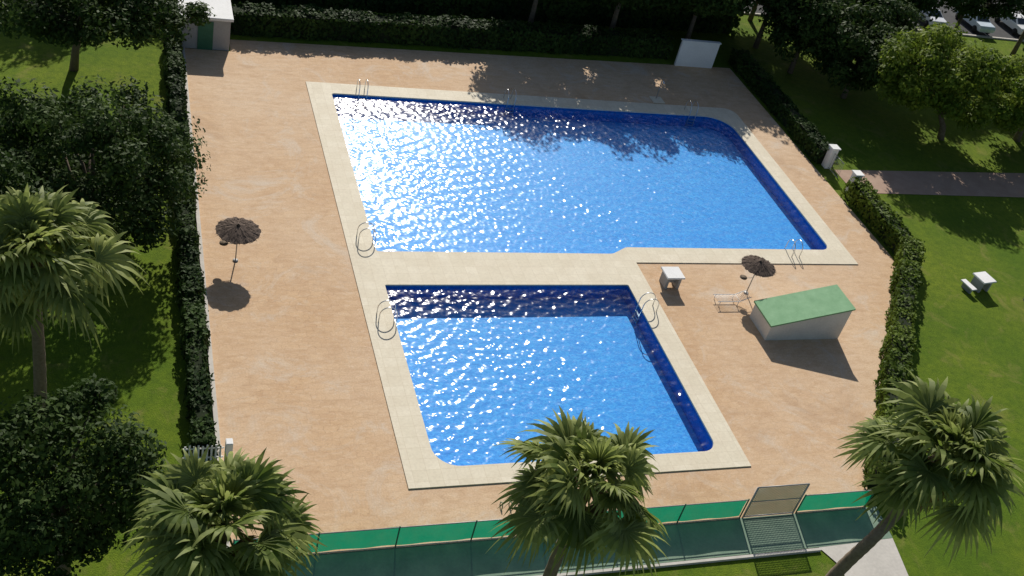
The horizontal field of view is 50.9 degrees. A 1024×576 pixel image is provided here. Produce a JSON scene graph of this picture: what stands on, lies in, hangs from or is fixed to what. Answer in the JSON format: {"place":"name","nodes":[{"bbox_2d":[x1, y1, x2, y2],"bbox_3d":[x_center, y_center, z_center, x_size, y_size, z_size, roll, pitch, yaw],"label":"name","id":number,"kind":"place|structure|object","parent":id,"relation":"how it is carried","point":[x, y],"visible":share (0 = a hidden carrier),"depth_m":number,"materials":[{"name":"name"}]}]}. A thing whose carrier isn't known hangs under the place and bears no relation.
{"place":"outdoors","nodes":[
{"label":"outdoors","id":0,"kind":"place"},
{"bbox_2d":[179,18,230,50],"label":"walls","id":1,"kind":"structure","parent":0,"point":[221,35],"depth_m":65.57,"materials":[{"name":"grey paint"}]},
{"bbox_2d":[197,21,213,49],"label":"door","id":2,"kind":"structure","parent":1,"relation":"attached to","point":[205,37],"depth_m":65.51,"materials":[{"name":"green metal"}]},
{"bbox_2d":[180,0,233,21],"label":"roof slab","id":3,"kind":"structure","parent":1,"relation":"on","point":[222,10],"depth_m":65.77,"materials":[{"name":"white paint"}]},
{"bbox_2d":[0,0,1023,575],"bbox_3d":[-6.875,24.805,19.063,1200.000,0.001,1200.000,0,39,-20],"label":"lawn","id":4,"kind":"structure","parent":0,"point":[968,346],"depth_m":59.91,"materials":[{"name":"green plant"}]},
{"bbox_2d":[0,146,53,260],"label":"broadleaf tree","id":5,"kind":"object","parent":4,"relation":"on","point":[8,178],"visible":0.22,"depth_m":41.48,"materials":[{"name":"green plant"}]},
{"bbox_2d":[0,183,150,416],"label":"fan palm tree","id":6,"kind":"object","parent":4,"relation":"on","point":[37,274],"visible":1,"depth_m":35.47,"materials":[{"name":"green plant"}]},
{"bbox_2d":[0,373,169,575],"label":"broadleaf tree","id":7,"kind":"object","parent":4,"relation":"on","point":[78,507],"visible":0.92,"depth_m":32.22,"materials":[{"name":"green plant"}]},
{"bbox_2d":[0,74,210,259],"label":"broadleaf tree","id":8,"kind":"object","parent":4,"relation":"on","point":[110,184],"visible":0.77,"depth_m":45.77,"materials":[{"name":"green plant"}]},
{"bbox_2d":[0,0,216,71],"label":"broadleaf tree","id":9,"kind":"object","parent":4,"relation":"on","point":[52,21],"visible":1,"depth_m":56.79,"materials":[{"name":"green plant"}]},
{"bbox_2d":[162,29,220,456],"bbox_3d":[-16.117,-4.609,52.861,1.420,1.546,34.204,0,39,-20],"label":"hedge","id":10,"kind":"object","parent":4,"relation":"on","point":[193,333],"visible":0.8,"depth_m":46.68,"materials":[{"name":"green plant"}]},
{"bbox_2d":[184,444,223,461],"bbox_3d":[-11.653,6.262,40.577,1.500,1.000,0.070,0,39,-20],"label":"picket fence","id":11,"kind":"object","parent":4,"relation":"on","point":[203,448],"visible":0.56,"depth_m":40.48,"materials":[{"name":"white paint"}]},
{"bbox_2d":[182,47,229,546],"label":"deck kerb","id":12,"kind":"structure","parent":4,"relation":"on","point":[211,370],"depth_m":47.86,"materials":[{"name":"concrete"}]},
{"bbox_2d":[119,446,326,575],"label":"fan palm tree","id":13,"kind":"object","parent":4,"relation":"on","point":[181,502],"visible":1,"depth_m":28.58,"materials":[{"name":"green plant"}]},
{"bbox_2d":[230,1,675,59],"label":"hedge","id":14,"kind":"object","parent":4,"relation":"on","point":[308,23],"visible":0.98,"depth_m":73.04,"materials":[{"name":"green plant"}]},
{"bbox_2d":[233,0,743,35],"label":"hedge","id":15,"kind":"object","parent":4,"relation":"on","point":[589,12],"visible":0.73,"depth_m":80.18,"materials":[{"name":"green plant"}]},
{"bbox_2d":[233,499,749,554],"bbox_3d":[-0.077,9.138,40.925,20.560,1.300,0.121,0,39,-20],"label":"green fence","id":16,"kind":"object","parent":4,"relation":"on","point":[404,536],"visible":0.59,"depth_m":40.09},
{"bbox_2d":[528,0,537,23],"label":"broadleaf tree","id":17,"kind":"object","parent":4,"relation":"on","point":[533,12],"visible":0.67,"depth_m":77.80,"materials":[{"name":"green plant"}]},
{"bbox_2d":[185,40,894,553],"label":"paved deck","id":18,"kind":"structure","parent":4,"relation":"on","point":[299,388],"depth_m":52.95,"materials":[{"name":"beige tile"}]},
{"bbox_2d":[224,438,232,461],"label":"white pillar","id":19,"kind":"structure","parent":18,"relation":"on","point":[228,445],"depth_m":40.27,"materials":[{"name":"paint"}]},
{"bbox_2d":[215,217,262,261],"bbox_3d":[-12.791,-2.136,50.120,2.288,2.160,2.312,0,39,-20],"label":"thatched parasol","id":20,"kind":"object","parent":18,"relation":"on","point":[236,231],"visible":1,"depth_m":49.46,"materials":[{"name":"plant"}]},
{"bbox_2d":[385,285,712,465],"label":"swimming pool","id":21,"kind":"structure","parent":18,"relation":"in","point":[489,366],"depth_m":50.89,"materials":[{"name":"blue liquid"}]},
{"bbox_2d":[332,93,826,253],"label":"swimming pool","id":22,"kind":"structure","parent":18,"relation":"in","point":[434,175],"depth_m":64.94,"materials":[{"name":"blue liquid"}]},
{"bbox_2d":[306,81,857,488],"bbox_3d":[5.743,-2.366,58.892,29.900,0.070,32.300,0,39,-20],"label":"pool coping","id":23,"kind":"object","parent":18,"relation":"on","point":[375,271],"visible":0.99,"depth_m":54.56,"materials":[{"name":"beige stone"}]},
{"bbox_2d":[356,79,367,107],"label":"pool ladder","id":24,"kind":"object","parent":23,"relation":"attached to","point":[359,92],"visible":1,"depth_m":65.86,"materials":[{"name":"silver metal"}]},
{"bbox_2d":[356,222,375,243],"bbox_3d":[-7.352,-2.492,54.236,0.936,1.686,0.552,0,39,-20],"label":"pool ladder","id":25,"kind":"object","parent":23,"relation":"attached to","point":[365,229],"visible":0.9,"depth_m":53.90,"materials":[{"name":"silver metal"}]},
{"bbox_2d":[376,300,397,325],"bbox_3d":[-5.787,1.368,49.778,0.936,1.686,0.552,0,39,-20],"label":"pool ladder","id":26,"kind":"object","parent":23,"relation":"attached to","point":[386,308],"visible":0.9,"depth_m":49.47,"materials":[{"name":"silver metal"}]},
{"bbox_2d":[503,89,516,115],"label":"pool ladder","id":27,"kind":"object","parent":23,"relation":"attached to","point":[507,103],"visible":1,"depth_m":69.12,"materials":[{"name":"silver metal"}]},
{"bbox_2d":[633,292,658,323],"bbox_3d":[6.864,1.038,54.770,0.936,1.686,0.552,0,39,-20],"label":"pool ladder","id":28,"kind":"object","parent":23,"relation":"attached to","point":[637,318],"visible":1,"depth_m":54.69,"materials":[{"name":"silver metal"}]},
{"bbox_2d":[684,100,698,125],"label":"pool ladder","id":29,"kind":"object","parent":23,"relation":"attached to","point":[690,112],"visible":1,"depth_m":73.60,"materials":[{"name":"silver metal"}]},
{"bbox_2d":[784,239,802,256],"bbox_3d":[16.196,-2.075,62.186,0.552,1.686,0.936,0,39,-20],"label":"pool ladder","id":30,"kind":"object","parent":23,"relation":"attached to","point":[795,246],"visible":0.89,"depth_m":61.75,"materials":[{"name":"silver metal"}]},
{"bbox_2d":[649,80,664,103],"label":"pool shower","id":31,"kind":"object","parent":18,"relation":"on","point":[656,99],"visible":1,"depth_m":74.11,"materials":[{"name":"grey metal"}]},
{"bbox_2d":[659,267,685,288],"bbox_3d":[8.387,-0.498,56.735,1.040,0.840,1.000,0,39,-20],"label":"stone table","id":32,"kind":"object","parent":18,"relation":"on","point":[674,276],"visible":1,"depth_m":56.52,"materials":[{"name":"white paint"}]},
{"bbox_2d":[674,41,719,67],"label":"panel","id":33,"kind":"object","parent":18,"relation":"on","point":[695,54],"visible":1,"depth_m":79.42,"materials":[{"name":"white paint"}]},
{"bbox_2d":[681,39,720,44],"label":"cap","id":34,"kind":"object","parent":33,"relation":"on","point":[700,41],"visible":1,"depth_m":78.81,"materials":[{"name":"white paint"}]},
{"bbox_2d":[713,290,751,306],"bbox_3d":[11.587,0.525,56.726,1.910,0.639,0.642,0,39,-20],"label":"sun lounger","id":35,"kind":"object","parent":18,"relation":"on","point":[731,297],"visible":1,"depth_m":56.67,"materials":[{"name":"white paint"}]},
{"bbox_2d":[739,255,775,293],"bbox_3d":[12.870,-0.621,57.353,2.124,2.221,2.123,0,39,-20],"label":"thatched parasol","id":36,"kind":"object","parent":18,"relation":"on","point":[756,265],"visible":1,"depth_m":56.68,"materials":[{"name":"plant"}]},
{"bbox_2d":[749,305,851,339],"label":"walls","id":37,"kind":"structure","parent":18,"relation":"on","point":[829,327],"depth_m":55.34,"materials":[{"name":"beige paint"}]},
{"bbox_2d":[754,284,855,326],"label":"roof","id":38,"kind":"structure","parent":37,"relation":"on","point":[780,310],"depth_m":55.40,"materials":[{"name":"green paint"}]},
{"bbox_2d":[490,406,670,575],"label":"fan palm tree","id":39,"kind":"object","parent":4,"relation":"on","point":[553,499],"visible":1,"depth_m":31.75,"materials":[{"name":"green plant"}]},
{"bbox_2d":[282,507,892,575],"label":"walkway","id":40,"kind":"structure","parent":4,"relation":"on","point":[725,537],"depth_m":42.17,"materials":[{"name":"green paint"}]},
{"bbox_2d":[604,0,685,30],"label":"broadleaf tree","id":41,"kind":"object","parent":4,"relation":"on","point":[617,10],"visible":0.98,"depth_m":77.07,"materials":[{"name":"green plant"}]},
{"bbox_2d":[537,548,820,575],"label":"walkway kerb","id":42,"kind":"structure","parent":4,"relation":"on","point":[709,560],"depth_m":42.32,"materials":[{"name":"concrete"}]},
{"bbox_2d":[661,0,756,38],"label":"broadleaf tree","id":43,"kind":"object","parent":4,"relation":"on","point":[710,7],"visible":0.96,"depth_m":78.39,"materials":[{"name":"green plant"}]},
{"bbox_2d":[747,0,764,21],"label":"broadleaf tree","id":44,"kind":"object","parent":4,"relation":"on","point":[750,17],"visible":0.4,"depth_m":89.75,"materials":[{"name":"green plant"}]},
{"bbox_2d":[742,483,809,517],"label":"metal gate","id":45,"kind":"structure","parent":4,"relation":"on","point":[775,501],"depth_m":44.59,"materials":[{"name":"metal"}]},
{"bbox_2d":[728,47,836,165],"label":"hedge","id":46,"kind":"object","parent":4,"relation":"on","point":[805,133],"visible":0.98,"depth_m":76.12,"materials":[{"name":"green plant"}]},
{"bbox_2d":[753,0,819,48],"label":"broadleaf tree","id":47,"kind":"object","parent":4,"relation":"on","point":[759,36],"visible":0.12,"depth_m":84.72,"materials":[{"name":"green plant"}]},
{"bbox_2d":[758,0,873,73],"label":"broadleaf tree","id":48,"kind":"object","parent":4,"relation":"on","point":[808,33],"visible":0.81,"depth_m":78.82,"materials":[{"name":"green plant"}]},
{"bbox_2d":[795,490,873,513],"bbox_3d":[13.817,9.126,45.952,3.610,1.300,0.113,0,39,-20],"label":"green fence","id":49,"kind":"object","parent":4,"relation":"on","point":[820,502],"visible":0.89,"depth_m":45.91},
{"bbox_2d":[821,144,864,190],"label":"garden gate","id":50,"kind":"structure","parent":4,"relation":"on","point":[830,156],"depth_m":70.98,"materials":[{"name":"white paint"}]},
{"bbox_2d":[809,0,923,98],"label":"broadleaf tree","id":51,"kind":"object","parent":4,"relation":"on","point":[844,69],"visible":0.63,"depth_m":77.45,"materials":[{"name":"green plant"}]},
{"bbox_2d":[817,0,925,61],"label":"broadleaf tree","id":52,"kind":"object","parent":4,"relation":"on","point":[901,15],"visible":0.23,"depth_m":80.94,"materials":[{"name":"green plant"}]},
{"bbox_2d":[840,176,926,491],"bbox_3d":[20.698,1.461,58.057,4.736,1.784,27.725,17,37,2],"label":"hedge","id":53,"kind":"object","parent":4,"relation":"on","point":[892,232],"visible":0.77,"depth_m":59.71,"materials":[{"name":"green plant"}]},
{"bbox_2d":[825,367,1023,575],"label":"fan palm tree","id":54,"kind":"object","parent":4,"relation":"on","point":[971,436],"visible":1,"depth_m":34.39,"materials":[{"name":"green plant"}]},
{"bbox_2d":[901,0,969,21],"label":"broadleaf tree","id":55,"kind":"object","parent":4,"relation":"on","point":[927,5],"visible":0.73,"depth_m":85.81,"materials":[{"name":"green plant"}]},
{"bbox_2d":[875,21,1023,140],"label":"broadleaf tree","id":56,"kind":"object","parent":4,"relation":"on","point":[945,84],"visible":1,"depth_m":74.12,"materials":[{"name":"green plant"}]},
{"bbox_2d":[961,271,996,293],"bbox_3d":[27.413,-0.278,63.345,1.770,0.840,1.000,-6,42,-26],"label":"stone table","id":57,"kind":"object","parent":4,"relation":"on","point":[984,280],"visible":1,"depth_m":63.23,"materials":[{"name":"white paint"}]},
{"bbox_2d":[937,0,1023,31],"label":"broadleaf tree","id":58,"kind":"object","parent":4,"relation":"on","point":[984,9],"visible":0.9,"depth_m":90.15,"materials":[{"name":"green plant"}]},
{"bbox_2d":[973,45,1023,141],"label":"broadleaf tree","id":59,"kind":"object","parent":4,"relation":"on","point":[1020,131],"visible":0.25,"depth_m":77.35,"materials":[{"name":"green plant"}]},
{"bbox_2d":[1006,0,1023,56],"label":"broadleaf tree","id":60,"kind":"object","parent":4,"relation":"on","point":[1017,46],"visible":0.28,"depth_m":96.07,"materials":[{"name":"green plant"}]},
{"bbox_2d":[819,538,907,575],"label":"garden path","id":61,"kind":"structure","parent":0,"point":[881,557],"depth_m":44.45,"materials":[{"name":"concrete"}]},
{"bbox_2d":[744,0,1023,39],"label":"road","id":62,"kind":"structure","parent":0,"point":[1003,30],"depth_m":101.94,"materials":[{"name":"grey asphalt"}]},
{"bbox_2d":[744,12,1023,41],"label":"road kerb","id":63,"kind":"structure","parent":62,"relation":"on","point":[970,35],"depth_m":99.84,"materials":[{"name":"concrete"}]},
{"bbox_2d":[912,9,947,27],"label":"parked car","id":64,"kind":"object","parent":62,"relation":"on","point":[940,19],"visible":0.28,"depth_m":98.20,"materials":[{"name":"paint"}]},
{"bbox_2d":[955,10,995,33],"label":"parked car","id":65,"kind":"object","parent":62,"relation":"on","point":[986,26],"visible":0.58,"depth_m":100.04,"materials":[{"name":"paint"}]},
{"bbox_2d":[994,12,1023,34],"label":"parked car","id":66,"kind":"object","parent":62,"relation":"on","point":[1016,25],"visible":0.55,"depth_m":102.22,"materials":[{"name":"paint"}]},
{"bbox_2d":[835,170,1023,196],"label":"garden path","id":67,"kind":"structure","parent":0,"point":[956,183],"depth_m":73.84,"materials":[{"name":"grey concrete"}]}
]}

